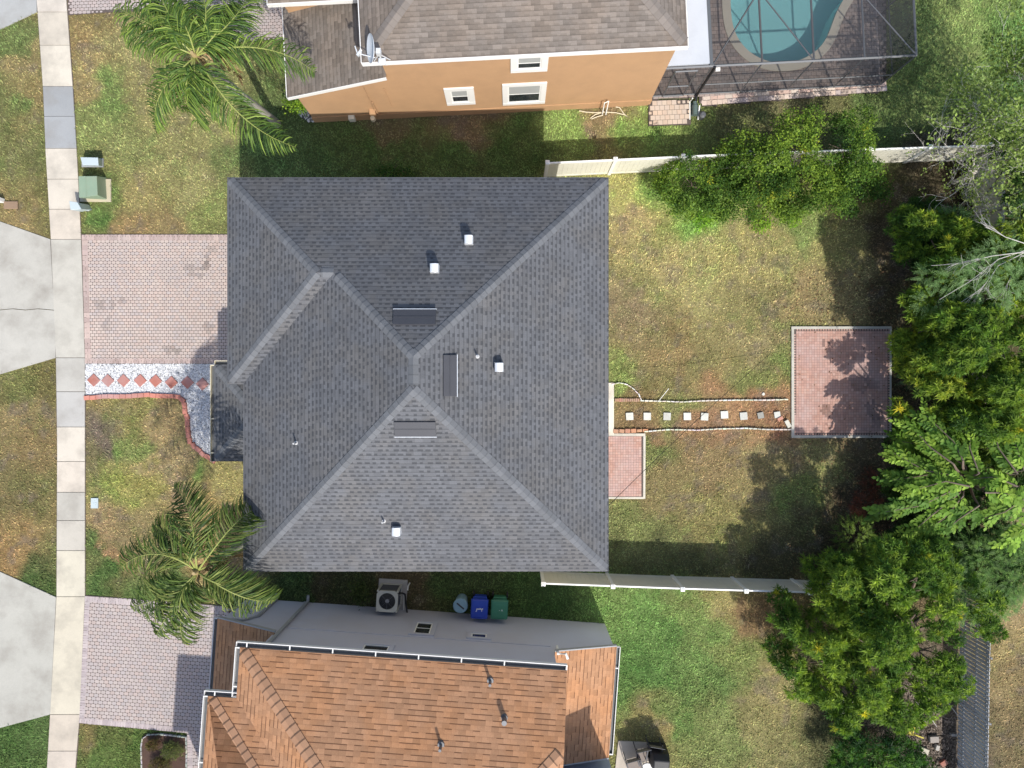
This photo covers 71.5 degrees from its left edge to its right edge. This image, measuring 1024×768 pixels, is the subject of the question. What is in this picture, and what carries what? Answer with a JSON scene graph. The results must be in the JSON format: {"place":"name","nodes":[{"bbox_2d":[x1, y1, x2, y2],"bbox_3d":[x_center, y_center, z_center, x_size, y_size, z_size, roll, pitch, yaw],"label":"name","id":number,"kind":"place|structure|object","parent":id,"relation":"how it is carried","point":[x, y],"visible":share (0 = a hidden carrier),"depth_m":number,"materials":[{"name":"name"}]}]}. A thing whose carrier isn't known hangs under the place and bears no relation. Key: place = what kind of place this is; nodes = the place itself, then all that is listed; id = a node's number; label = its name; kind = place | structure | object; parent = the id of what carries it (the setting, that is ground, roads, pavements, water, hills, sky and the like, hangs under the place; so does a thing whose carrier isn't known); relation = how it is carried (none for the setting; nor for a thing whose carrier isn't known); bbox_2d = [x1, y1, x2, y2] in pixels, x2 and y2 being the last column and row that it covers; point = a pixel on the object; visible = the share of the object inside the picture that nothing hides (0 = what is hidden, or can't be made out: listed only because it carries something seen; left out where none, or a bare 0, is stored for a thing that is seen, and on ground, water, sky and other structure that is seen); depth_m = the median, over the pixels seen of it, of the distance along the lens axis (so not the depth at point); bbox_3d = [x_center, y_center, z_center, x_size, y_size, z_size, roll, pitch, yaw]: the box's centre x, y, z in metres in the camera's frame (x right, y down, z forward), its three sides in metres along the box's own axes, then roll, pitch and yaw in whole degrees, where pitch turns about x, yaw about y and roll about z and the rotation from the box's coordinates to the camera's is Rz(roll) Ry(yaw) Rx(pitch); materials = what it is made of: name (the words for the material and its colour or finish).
{"place":"outdoors","nodes":[
{"label":"outdoors","id":0,"kind":"place"},
{"bbox_2d":[37,0,85,767],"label":"sidewalk","id":1,"kind":"structure","parent":0,"point":[62,177],"depth_m":27.77,"materials":[{"name":"concrete"}]},
{"bbox_2d":[85,363,216,461],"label":"gravel","id":2,"kind":"structure","parent":0,"point":[150,386],"depth_m":27.77,"materials":[{"name":"white gravel"}]},
{"bbox_2d":[87,374,99,386],"bbox_3d":[-16.326,-0.150,27.758,0.360,0.045,0.360,-44,90,0],"label":"stepping tile","id":3,"kind":"object","parent":2,"relation":"on","point":[93,380],"visible":1,"depth_m":27.73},
{"bbox_2d":[101,374,113,386],"bbox_3d":[-15.775,-0.138,27.758,0.360,0.045,0.360,44,90,0],"label":"stepping tile","id":4,"kind":"object","parent":2,"relation":"on","point":[107,380],"visible":1,"depth_m":27.73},
{"bbox_2d":[117,374,129,386],"bbox_3d":[-15.162,-0.138,27.758,0.360,0.045,0.360,45,90,0],"label":"stepping tile","id":5,"kind":"object","parent":2,"relation":"on","point":[123,380],"visible":1,"depth_m":27.73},
{"bbox_2d":[134,374,146,386],"bbox_3d":[-14.512,-0.138,27.758,0.360,0.045,0.360,-42,90,0],"label":"stepping tile","id":6,"kind":"object","parent":2,"relation":"on","point":[140,380],"visible":1,"depth_m":27.73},
{"bbox_2d":[149,374,161,386],"bbox_3d":[-13.911,-0.125,27.758,0.360,0.045,0.360,-42,90,0],"label":"stepping tile","id":7,"kind":"object","parent":2,"relation":"on","point":[155,380],"visible":1,"depth_m":27.73,"materials":[{"name":"tile"}]},
{"bbox_2d":[165,376,177,388],"bbox_3d":[-13.298,-0.063,27.758,0.360,0.045,0.360,-42,90,0],"label":"stepping tile","id":8,"kind":"object","parent":2,"relation":"on","point":[171,382],"visible":1,"depth_m":27.73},
{"bbox_2d":[181,376,193,388],"bbox_3d":[-12.673,-0.063,27.758,0.360,0.045,0.360,-45,90,0],"label":"stepping tile","id":9,"kind":"object","parent":2,"relation":"on","point":[187,382],"visible":1,"depth_m":27.73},
{"bbox_2d":[196,378,208,389],"bbox_3d":[-12.085,0.000,27.758,0.360,0.045,0.360,-43,90,0],"label":"stepping tile","id":10,"kind":"object","parent":2,"relation":"on","point":[201,383],"visible":1,"depth_m":27.73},
{"bbox_2d":[82,234,226,363],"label":"driveway","id":11,"kind":"structure","parent":0,"point":[157,299],"depth_m":27.78,"materials":[{"name":"brick"}]},
{"bbox_2d":[82,235,226,363],"bbox_3d":[-12.623,-3.315,27.774,8.368,0.001,5.029,0,90,0],"label":"driveway border","id":12,"kind":"object","parent":11,"relation":"on","point":[85,239],"visible":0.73,"depth_m":27.77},
{"bbox_2d":[79,595,232,767],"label":"driveway","id":13,"kind":"structure","parent":0,"point":[139,671],"depth_m":27.78,"materials":[{"name":"grey brick"}]},
{"bbox_2d":[79,596,221,767],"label":"driveway border","id":14,"kind":"object","parent":13,"relation":"on","point":[83,683],"visible":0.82,"depth_m":27.77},
{"bbox_2d":[68,0,282,42],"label":"driveway","id":15,"kind":"structure","parent":0,"point":[272,21],"depth_m":27.78,"materials":[{"name":"brick"}]},
{"bbox_2d":[299,109,313,121],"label":"gravel","id":16,"kind":"structure","parent":0,"point":[309,118],"depth_m":27.75,"materials":[{"name":"grey gravel"}]},
{"bbox_2d":[0,0,1023,767],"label":"lawn","id":17,"kind":"structure","parent":0,"point":[186,450],"depth_m":27.82,"materials":[{"name":"green plant"}]},
{"bbox_2d":[4,201,17,208],"bbox_3d":[-19.566,-6.986,27.770,0.550,0.060,0.300,0,90,0],"label":"meter cover","id":18,"kind":"object","parent":17,"relation":"on","point":[10,204],"visible":1,"depth_m":27.74,"materials":[{"name":"brown plastic"}]},
{"bbox_2d":[0,0,36,29],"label":"apron","id":19,"kind":"object","parent":17,"relation":"on","point":[12,12],"visible":1,"depth_m":27.78,"materials":[{"name":"concrete"}]},
{"bbox_2d":[0,222,53,309],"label":"apron","id":20,"kind":"object","parent":17,"relation":"on","point":[26,280],"visible":1,"depth_m":27.78,"materials":[{"name":"concrete"}]},
{"bbox_2d":[0,572,55,727],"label":"apron","id":21,"kind":"object","parent":17,"relation":"on","point":[27,621],"visible":1,"depth_m":27.78,"materials":[{"name":"concrete"}]},
{"bbox_2d":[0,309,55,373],"bbox_3d":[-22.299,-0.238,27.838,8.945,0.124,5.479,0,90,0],"label":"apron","id":22,"kind":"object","parent":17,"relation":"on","point":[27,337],"visible":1,"depth_m":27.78,"materials":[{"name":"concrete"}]},
{"bbox_2d":[69,201,91,211],"bbox_3d":[-16.651,-6.827,27.425,0.519,0.750,0.403,0,90,0],"label":"utility pedestal","id":23,"kind":"object","parent":17,"relation":"on","point":[76,206],"visible":1,"depth_m":27.10,"materials":[{"name":"white plastic"}]},
{"bbox_2d":[80,157,103,166],"bbox_3d":[-16.298,-8.582,27.490,0.980,0.620,0.449,0,90,0],"label":"utility pedestal","id":24,"kind":"object","parent":17,"relation":"on","point":[92,162],"visible":1,"depth_m":27.18,"materials":[{"name":"white plastic"}]},
{"bbox_2d":[78,176,111,201],"bbox_3d":[-16.266,-7.588,27.459,1.206,0.782,0.986,0,90,0],"label":"transformer box","id":25,"kind":"object","parent":17,"relation":"on","point":[95,188],"visible":1,"depth_m":27.18,"materials":[{"name":"green paint"}]},
{"bbox_2d":[91,498,98,507],"bbox_3d":[-16.301,4.654,27.776,0.280,0.068,0.400,0,90,0],"label":"meter cover","id":26,"kind":"object","parent":17,"relation":"on","point":[94,503],"visible":1,"depth_m":27.75,"materials":[{"name":"white plastic"}]},
{"bbox_2d":[140,733,186,767],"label":"garden edging","id":27,"kind":"object","parent":17,"relation":"on","point":[162,734],"visible":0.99,"depth_m":27.71,"materials":[{"name":"concrete"}]},
{"bbox_2d":[118,474,281,644],"bbox_3d":[-9.833,5.406,24.253,5.526,7.294,4.826,-28,90,0],"label":"palm tree","id":28,"kind":"object","parent":17,"relation":"on","point":[179,597],"visible":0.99,"depth_m":20.98,"materials":[{"name":"green plant"}]},
{"bbox_2d":[111,0,316,156],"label":"palm tree","id":29,"kind":"object","parent":17,"relation":"on","point":[177,27],"visible":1,"depth_m":21.11,"materials":[{"name":"green plant"}]},
{"bbox_2d":[281,89,307,116],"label":"shrub","id":30,"kind":"object","parent":17,"relation":"on","point":[298,106],"visible":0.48,"depth_m":26.93,"materials":[{"name":"green plant"}]},
{"bbox_2d":[343,574,366,598],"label":"shrub","id":31,"kind":"object","parent":17,"relation":"on","point":[355,585],"visible":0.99,"depth_m":26.82,"materials":[{"name":"green plant"}]},
{"bbox_2d":[347,585,374,610],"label":"shrub","id":32,"kind":"object","parent":17,"relation":"on","point":[362,597],"visible":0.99,"depth_m":26.78,"materials":[{"name":"green plant"}]},
{"bbox_2d":[376,578,409,612],"bbox_3d":[-4.606,8.343,27.277,1.255,1.085,1.430,4,90,0],"label":"air conditioner","id":33,"kind":"object","parent":17,"relation":"on","point":[391,595],"visible":0.98,"depth_m":26.98,"materials":[{"name":"white metal"}]},
{"bbox_2d":[371,159,415,176],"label":"shrub","id":34,"kind":"object","parent":17,"relation":"on","point":[388,172],"visible":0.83,"depth_m":27.19,"materials":[{"name":"green plant"}]},
{"bbox_2d":[453,593,467,612],"bbox_3d":[-1.952,8.394,27.330,0.570,0.940,0.570,0,90,0],"label":"barrel","id":35,"kind":"object","parent":17,"relation":"on","point":[460,604],"visible":1,"depth_m":26.89,"materials":[{"name":"blue plastic"}]},
{"bbox_2d":[471,590,488,618],"bbox_3d":[-1.224,8.419,27.254,0.640,1.092,0.836,3,90,0],"label":"wheelie bin","id":36,"kind":"object","parent":17,"relation":"on","point":[479,606],"visible":1,"depth_m":26.73,"materials":[{"name":"plastic"}]},
{"bbox_2d":[490,591,507,619],"bbox_3d":[-0.473,8.444,27.254,0.640,1.092,0.836,3,90,0],"label":"wheelie bin","id":37,"kind":"object","parent":17,"relation":"on","point":[499,606],"visible":1,"depth_m":26.73,"materials":[{"name":"plastic"}]},
{"bbox_2d":[579,107,627,118],"bbox_3d":[3.576,-10.578,27.750,1.903,0.055,0.450,-4,90,0],"label":"garden hose","id":38,"kind":"object","parent":17,"relation":"on","point":[603,112],"visible":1,"depth_m":27.74,"materials":[{"name":"beige rubber"}]},
{"bbox_2d":[609,383,613,434],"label":"patio slab","id":39,"kind":"structure","parent":17,"relation":"on","point":[611,407],"depth_m":27.74,"materials":[{"name":"concrete"}]},
{"bbox_2d":[615,398,638,401],"bbox_3d":[4.492,0.625,27.764,0.957,0.092,0.151,0,90,0],"label":"brick row","id":40,"kind":"object","parent":17,"relation":"on","point":[626,400],"visible":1,"depth_m":27.74,"materials":[{"name":"brick"}]},
{"bbox_2d":[609,433,645,498],"bbox_3d":[3.921,3.208,27.797,2.587,0.105,2.562,0,90,0],"label":"patio edge","id":41,"kind":"object","parent":17,"relation":"on","point":[644,442],"visible":0.66,"depth_m":27.75,"materials":[{"name":"concrete"}]},
{"bbox_2d":[613,429,647,432],"bbox_3d":[4.627,1.831,27.758,1.358,0.093,0.184,0,90,0],"label":"brick row","id":42,"kind":"object","parent":17,"relation":"on","point":[626,430],"visible":1,"depth_m":27.72,"materials":[{"name":"brick"}]},
{"bbox_2d":[615,740,648,767],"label":"patio slab","id":43,"kind":"structure","parent":17,"relation":"on","point":[627,748],"depth_m":27.76,"materials":[{"name":"concrete"}]},
{"bbox_2d":[623,748,642,767],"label":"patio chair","id":44,"kind":"object","parent":43,"relation":"on","point":[632,763],"visible":1,"depth_m":27.37,"materials":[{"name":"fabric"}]},
{"bbox_2d":[633,740,651,765],"bbox_3d":[5.062,14.204,27.305,0.590,0.999,0.724,-12,90,0],"label":"patio chair","id":45,"kind":"object","parent":43,"relation":"on","point":[641,753],"visible":0.84,"depth_m":27.37,"materials":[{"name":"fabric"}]},
{"bbox_2d":[645,735,664,760],"bbox_3d":[5.444,14.079,27.305,0.590,0.999,0.724,10,90,0],"label":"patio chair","id":46,"kind":"object","parent":43,"relation":"on","point":[657,747],"visible":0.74,"depth_m":27.13,"materials":[{"name":"metal"}]},
{"bbox_2d":[648,742,669,767],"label":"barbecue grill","id":47,"kind":"object","parent":43,"relation":"on","point":[658,758],"visible":0.94,"depth_m":26.90,"materials":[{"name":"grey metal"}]},
{"bbox_2d":[689,98,699,119],"bbox_3d":[7.106,-10.668,27.599,0.396,0.402,0.737,0,90,0],"label":"pool pump","id":48,"kind":"object","parent":17,"relation":"on","point":[695,110],"visible":1,"depth_m":27.61,"materials":[{"name":"white plastic"}]},
{"bbox_2d":[649,142,754,226],"bbox_3d":[7.107,-7.434,26.639,4.006,2.750,3.256,0,90,0],"label":"shrub","id":49,"kind":"object","parent":17,"relation":"on","point":[707,194],"visible":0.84,"depth_m":26.23,"materials":[{"name":"green plant"}]},
{"bbox_2d":[540,572,872,594],"bbox_3d":[7.205,7.540,26.946,12.281,1.907,0.184,2,90,0],"label":"fence","id":50,"kind":"object","parent":17,"relation":"on","point":[684,583],"visible":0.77,"depth_m":26.86,"materials":[{"name":"white plastic"}]},
{"bbox_2d":[640,399,787,402],"bbox_3d":[7.883,0.657,27.755,5.759,0.113,0.119,0,90,0],"label":"garden edging","id":51,"kind":"object","parent":17,"relation":"on","point":[717,400],"visible":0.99,"depth_m":27.71,"materials":[{"name":"concrete"}]},
{"bbox_2d":[644,427,791,431],"bbox_3d":[8.030,1.776,27.755,5.754,0.114,0.131,-1,90,0],"label":"garden edging","id":52,"kind":"object","parent":17,"relation":"on","point":[715,429],"visible":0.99,"depth_m":27.72,"materials":[{"name":"concrete"}]},
{"bbox_2d":[740,412,747,419],"bbox_3d":[9.045,1.251,27.770,0.290,0.050,0.290,-5,90,0],"label":"stepping stone","id":53,"kind":"object","parent":17,"relation":"on","point":[743,416],"visible":1,"depth_m":27.75,"materials":[{"name":"concrete"}]},
{"bbox_2d":[690,211,802,238],"bbox_3d":[9.079,-6.260,27.433,4.417,1.136,1.240,0,90,0],"label":"shrub","id":54,"kind":"object","parent":17,"relation":"on","point":[709,221],"visible":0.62,"depth_m":27.43,"materials":[{"name":"green plant"}]},
{"bbox_2d":[713,123,803,229],"bbox_3d":[9.134,-7.644,26.240,3.162,3.537,3.836,-15,90,0],"label":"shrub","id":55,"kind":"object","parent":17,"relation":"on","point":[757,157],"visible":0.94,"depth_m":25.66,"materials":[{"name":"green plant"}]},
{"bbox_2d":[544,142,999,176],"bbox_3d":[9.782,-8.471,26.926,17.143,1.947,0.219,-2,90,0],"label":"fence","id":56,"kind":"object","parent":17,"relation":"on","point":[615,165],"visible":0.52,"depth_m":26.71,"materials":[{"name":"white plastic"}]},
{"bbox_2d":[752,100,857,225],"bbox_3d":[10.804,-7.964,26.298,4.096,3.432,4.184,0,90,0],"label":"shrub","id":57,"kind":"object","parent":17,"relation":"on","point":[807,163],"visible":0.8,"depth_m":25.57,"materials":[{"name":"green plant"}]},
{"bbox_2d":[791,326,891,437],"bbox_3d":[12.860,-0.070,27.797,3.923,0.105,4.364,0,90,0],"label":"patio edge","id":58,"kind":"object","parent":17,"relation":"on","point":[792,379],"visible":0.72,"depth_m":27.75,"materials":[{"name":"concrete"}]},
{"bbox_2d":[782,268,914,594],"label":"leaf litter","id":59,"kind":"object","parent":17,"relation":"on","point":[849,405],"visible":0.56,"depth_m":27.77,"materials":[{"name":"brown plant"}]},
{"bbox_2d":[812,103,896,219],"bbox_3d":[12.547,-8.035,26.331,3.128,3.354,4.200,-35,90,0],"label":"shrub","id":60,"kind":"object","parent":17,"relation":"on","point":[866,172],"visible":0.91,"depth_m":25.87,"materials":[{"name":"green plant"}]},
{"bbox_2d":[828,513,881,562],"bbox_3d":[12.992,5.982,27.034,1.864,1.947,2.501,-35,90,0],"label":"shrub","id":61,"kind":"object","parent":17,"relation":"on","point":[860,538],"visible":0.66,"depth_m":26.58,"materials":[{"name":"green plant"}]},
{"bbox_2d":[846,467,883,518],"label":"dead shrub","id":62,"kind":"object","parent":17,"relation":"on","point":[858,502],"visible":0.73,"depth_m":27.19,"materials":[{"name":"brown plant"}]},
{"bbox_2d":[822,725,937,767],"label":"shrub","id":63,"kind":"object","parent":17,"relation":"on","point":[857,752],"visible":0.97,"depth_m":26.25,"materials":[{"name":"green plant"}]},
{"bbox_2d":[758,532,1010,739],"bbox_3d":[13.253,8.664,25.057,8.641,5.936,7.612,0,90,0],"label":"mango tree","id":64,"kind":"object","parent":17,"relation":"on","point":[877,697],"visible":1,"depth_m":23.92,"materials":[{"name":"green plant"}]},
{"bbox_2d":[862,521,972,570],"bbox_3d":[14.981,6.124,26.679,4.376,2.655,2.332,-10,90,0],"label":"shrub","id":65,"kind":"object","parent":17,"relation":"on","point":[951,533],"visible":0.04,"depth_m":25.93,"materials":[{"name":"green plant"}]},
{"bbox_2d":[900,671,958,767],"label":"leaf litter","id":66,"kind":"object","parent":17,"relation":"on","point":[940,738],"visible":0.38,"depth_m":27.78,"materials":[{"name":"plant"}]},
{"bbox_2d":[928,735,938,742],"bbox_3d":[16.438,13.836,27.730,0.340,0.160,0.240,-3,90,0],"label":"cement block","id":67,"kind":"object","parent":66,"relation":"on","point":[933,738],"depth_m":27.65,"materials":[{"name":"concrete"}]},
{"bbox_2d":[904,205,971,252],"bbox_3d":[15.674,-5.897,26.791,2.802,2.424,1.683,-24,90,0],"label":"shrub","id":68,"kind":"object","parent":17,"relation":"on","point":[930,222],"visible":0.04,"depth_m":26.08,"materials":[{"name":"green plant"}]},
{"bbox_2d":[861,397,1023,555],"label":"almond tree","id":69,"kind":"object","parent":17,"relation":"on","point":[943,490],"visible":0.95,"depth_m":24.19,"materials":[{"name":"green plant"}]},
{"bbox_2d":[863,517,1023,597],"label":"shrub","id":70,"kind":"object","parent":17,"relation":"on","point":[969,535],"visible":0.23,"depth_m":25.33,"materials":[{"name":"green plant"}]},
{"bbox_2d":[875,411,1023,536],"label":"shrub","id":71,"kind":"object","parent":17,"relation":"on","point":[1019,479],"visible":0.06,"depth_m":25.70,"materials":[{"name":"green plant"}]},
{"bbox_2d":[882,203,1023,471],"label":"mango tree","id":72,"kind":"object","parent":17,"relation":"on","point":[951,353],"visible":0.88,"depth_m":23.75,"materials":[{"name":"green plant"}]},
{"bbox_2d":[890,112,1023,274],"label":"shrub","id":73,"kind":"object","parent":17,"relation":"on","point":[921,204],"visible":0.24,"depth_m":25.82,"materials":[{"name":"green plant"}]},
{"bbox_2d":[893,192,1023,409],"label":"shrub","id":74,"kind":"object","parent":17,"relation":"on","point":[962,216],"visible":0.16,"depth_m":25.38,"materials":[{"name":"green plant"}]},
{"bbox_2d":[900,50,1021,225],"bbox_3d":[16.210,-8.452,25.465,4.963,4.874,5.948,0,90,0],"label":"bare tree","id":75,"kind":"object","parent":17,"relation":"on","point":[967,177],"visible":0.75,"depth_m":25.02,"materials":[{"name":"grey plant"}]},
{"bbox_2d":[910,0,1023,231],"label":"roadside tree","id":76,"kind":"object","parent":17,"relation":"on","point":[1017,124],"visible":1,"depth_m":22.91,"materials":[{"name":"green plant"}]},
{"bbox_2d":[912,507,1023,629],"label":"shrub","id":77,"kind":"object","parent":17,"relation":"on","point":[1012,594],"visible":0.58,"depth_m":25.03,"materials":[{"name":"green plant"}]},
{"bbox_2d":[957,590,992,767],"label":"fence","id":78,"kind":"object","parent":17,"relation":"on","point":[975,720],"visible":0.59,"depth_m":26.77,"materials":[{"name":"grey metal"}]},
{"bbox_2d":[931,211,1023,305],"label":"overhanging tree","id":79,"kind":"object","parent":17,"relation":"on","point":[977,259],"visible":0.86,"depth_m":22.54,"materials":[{"name":"grey plant"}]},
{"bbox_2d":[972,147,1007,405],"bbox_3d":[18.021,-3.816,26.926,0.175,1.947,9.795,1,90,0],"label":"fence","id":80,"kind":"object","parent":17,"relation":"on","point":[993,217],"visible":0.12,"depth_m":26.80,"materials":[{"name":"grey metal"}]},
{"bbox_2d":[609,436,642,496],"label":"patio","id":81,"kind":"structure","parent":0,"point":[625,462],"depth_m":27.75,"materials":[{"name":"pink tile"}]},
{"bbox_2d":[648,100,690,125],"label":"patio","id":82,"kind":"structure","parent":0,"point":[668,112],"depth_m":27.73,"materials":[{"name":"beige brick"}]},
{"bbox_2d":[652,0,886,105],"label":"pool deck","id":83,"kind":"structure","parent":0,"point":[848,42],"depth_m":27.74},
{"bbox_2d":[653,0,917,100],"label":"screen enclosure","id":84,"kind":"object","parent":83,"relation":"on","point":[716,67],"visible":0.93,"depth_m":25.25,"materials":[{"name":"grey metal"}]},
{"bbox_2d":[662,69,698,96],"bbox_3d":[6.260,-11.226,26.594,0.866,2.259,0.086,-3,90,0],"label":"screen door","id":85,"kind":"structure","parent":84,"relation":"in","point":[696,70],"depth_m":26.76,"materials":[{"name":"grey metal"}]},
{"bbox_2d":[722,0,852,71],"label":"swimming pool","id":86,"kind":"structure","parent":83,"relation":"in","point":[780,42],"depth_m":28.80,"materials":[{"name":"liquid"}]},
{"bbox_2d":[702,82,886,105],"bbox_3d":[11.008,-11.318,27.732,7.240,0.001,0.343,-5,90,0],"label":"pool deck border","id":87,"kind":"object","parent":83,"relation":"on","point":[751,97],"visible":1,"depth_m":27.73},
{"bbox_2d":[794,329,889,434],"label":"patio","id":88,"kind":"structure","parent":0,"point":[815,363],"depth_m":27.75,"materials":[{"name":"pink brick"}]},
{"label":"ground","id":89,"kind":"structure","parent":0,"visible":0},
{"bbox_2d":[141,733,185,767],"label":"planting bed","id":90,"kind":"object","parent":89,"relation":"on","point":[147,756],"visible":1,"depth_m":27.75,"materials":[{"name":"brown soil"}]},
{"bbox_2d":[141,737,161,764],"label":"shrub","id":91,"kind":"object","parent":90,"relation":"on","point":[150,743],"visible":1,"depth_m":27.45,"materials":[{"name":"green plant"}]},
{"bbox_2d":[147,756,173,767],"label":"shrub","id":92,"kind":"object","parent":90,"relation":"on","point":[162,762],"visible":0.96,"depth_m":27.45,"materials":[{"name":"green plant"}]},
{"bbox_2d":[154,738,186,761],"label":"shrub","id":93,"kind":"object","parent":90,"relation":"on","point":[168,747],"visible":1,"depth_m":27.43,"materials":[{"name":"green plant"}]},
{"bbox_2d":[210,177,608,571],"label":"house","id":94,"kind":"structure","parent":89,"relation":"on","point":[410,374],"depth_m":21.17,"materials":[{"name":"grey"}]},
{"bbox_2d":[609,354,769,504],"bbox_3d":[6.532,1.313,24.950,8.617,5.514,0.016,-35,90,0],"label":"cable","id":95,"kind":"object","parent":94,"relation":"attached to","point":[686,429],"visible":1,"depth_m":24.87,"materials":[{"name":"black plastic"}]},
{"bbox_2d":[198,593,620,767],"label":"house","id":96,"kind":"structure","parent":89,"relation":"on","point":[295,684],"depth_m":21.64,"materials":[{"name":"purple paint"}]},
{"bbox_2d":[357,642,394,650],"bbox_3d":[-4.516,8.768,23.429,1.163,1.133,0.075,4,90,0],"label":"window","id":97,"kind":"structure","parent":96,"relation":"in","point":[363,645],"depth_m":23.74,"materials":[{"name":"purple paint"}]},
{"bbox_2d":[408,620,437,636],"bbox_3d":[-3.212,8.861,25.787,0.900,1.437,0.075,4,90,0],"label":"window","id":98,"kind":"structure","parent":96,"relation":"in","point":[419,627],"depth_m":25.74,"materials":[{"name":"purple paint"}]},
{"bbox_2d":[466,630,490,640],"bbox_3d":[-1.181,9.005,25.444,0.870,0.704,0.075,4,90,0],"label":"window","id":99,"kind":"structure","parent":96,"relation":"in","point":[478,635],"depth_m":25.44,"materials":[{"name":"purple paint"}]},
{"bbox_2d":[266,0,712,121],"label":"house","id":100,"kind":"structure","parent":89,"relation":"on","point":[457,57],"depth_m":24.07,"materials":[{"name":"paint"}]},
{"bbox_2d":[354,33,389,64],"bbox_3d":[-4.271,-9.976,21.376,0.801,1.078,0.717,41,90,0],"label":"satellite dish","id":101,"kind":"object","parent":100,"relation":"attached to","point":[371,49],"visible":1,"depth_m":21.31,"materials":[{"name":"grey metal"}]},
{"bbox_2d":[443,87,475,105],"bbox_3d":[-1.906,-10.538,26.040,1.085,1.471,0.081,-3,90,0],"label":"window","id":102,"kind":"structure","parent":100,"relation":"in","point":[458,95],"depth_m":25.99,"materials":[{"name":"white paint"}]},
{"bbox_2d":[502,82,546,105],"bbox_3d":[0.447,-10.663,26.123,1.611,1.840,0.081,-3,90,0],"label":"window","id":103,"kind":"structure","parent":100,"relation":"in","point":[531,92],"depth_m":26.06,"materials":[{"name":"white paint"}]},
{"bbox_2d":[511,57,548,72],"bbox_3d":[0.575,-10.666,23.620,1.248,1.264,0.075,-3,90,0],"label":"window","id":104,"kind":"structure","parent":100,"relation":"in","point":[539,64],"depth_m":23.76,"materials":[{"name":"white paint"}]},
{"bbox_2d":[907,232,1023,320],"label":"bare tree","id":105,"kind":"object","parent":89,"relation":"on","point":[970,272],"visible":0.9,"depth_m":22.66,"materials":[{"name":"green plant"}]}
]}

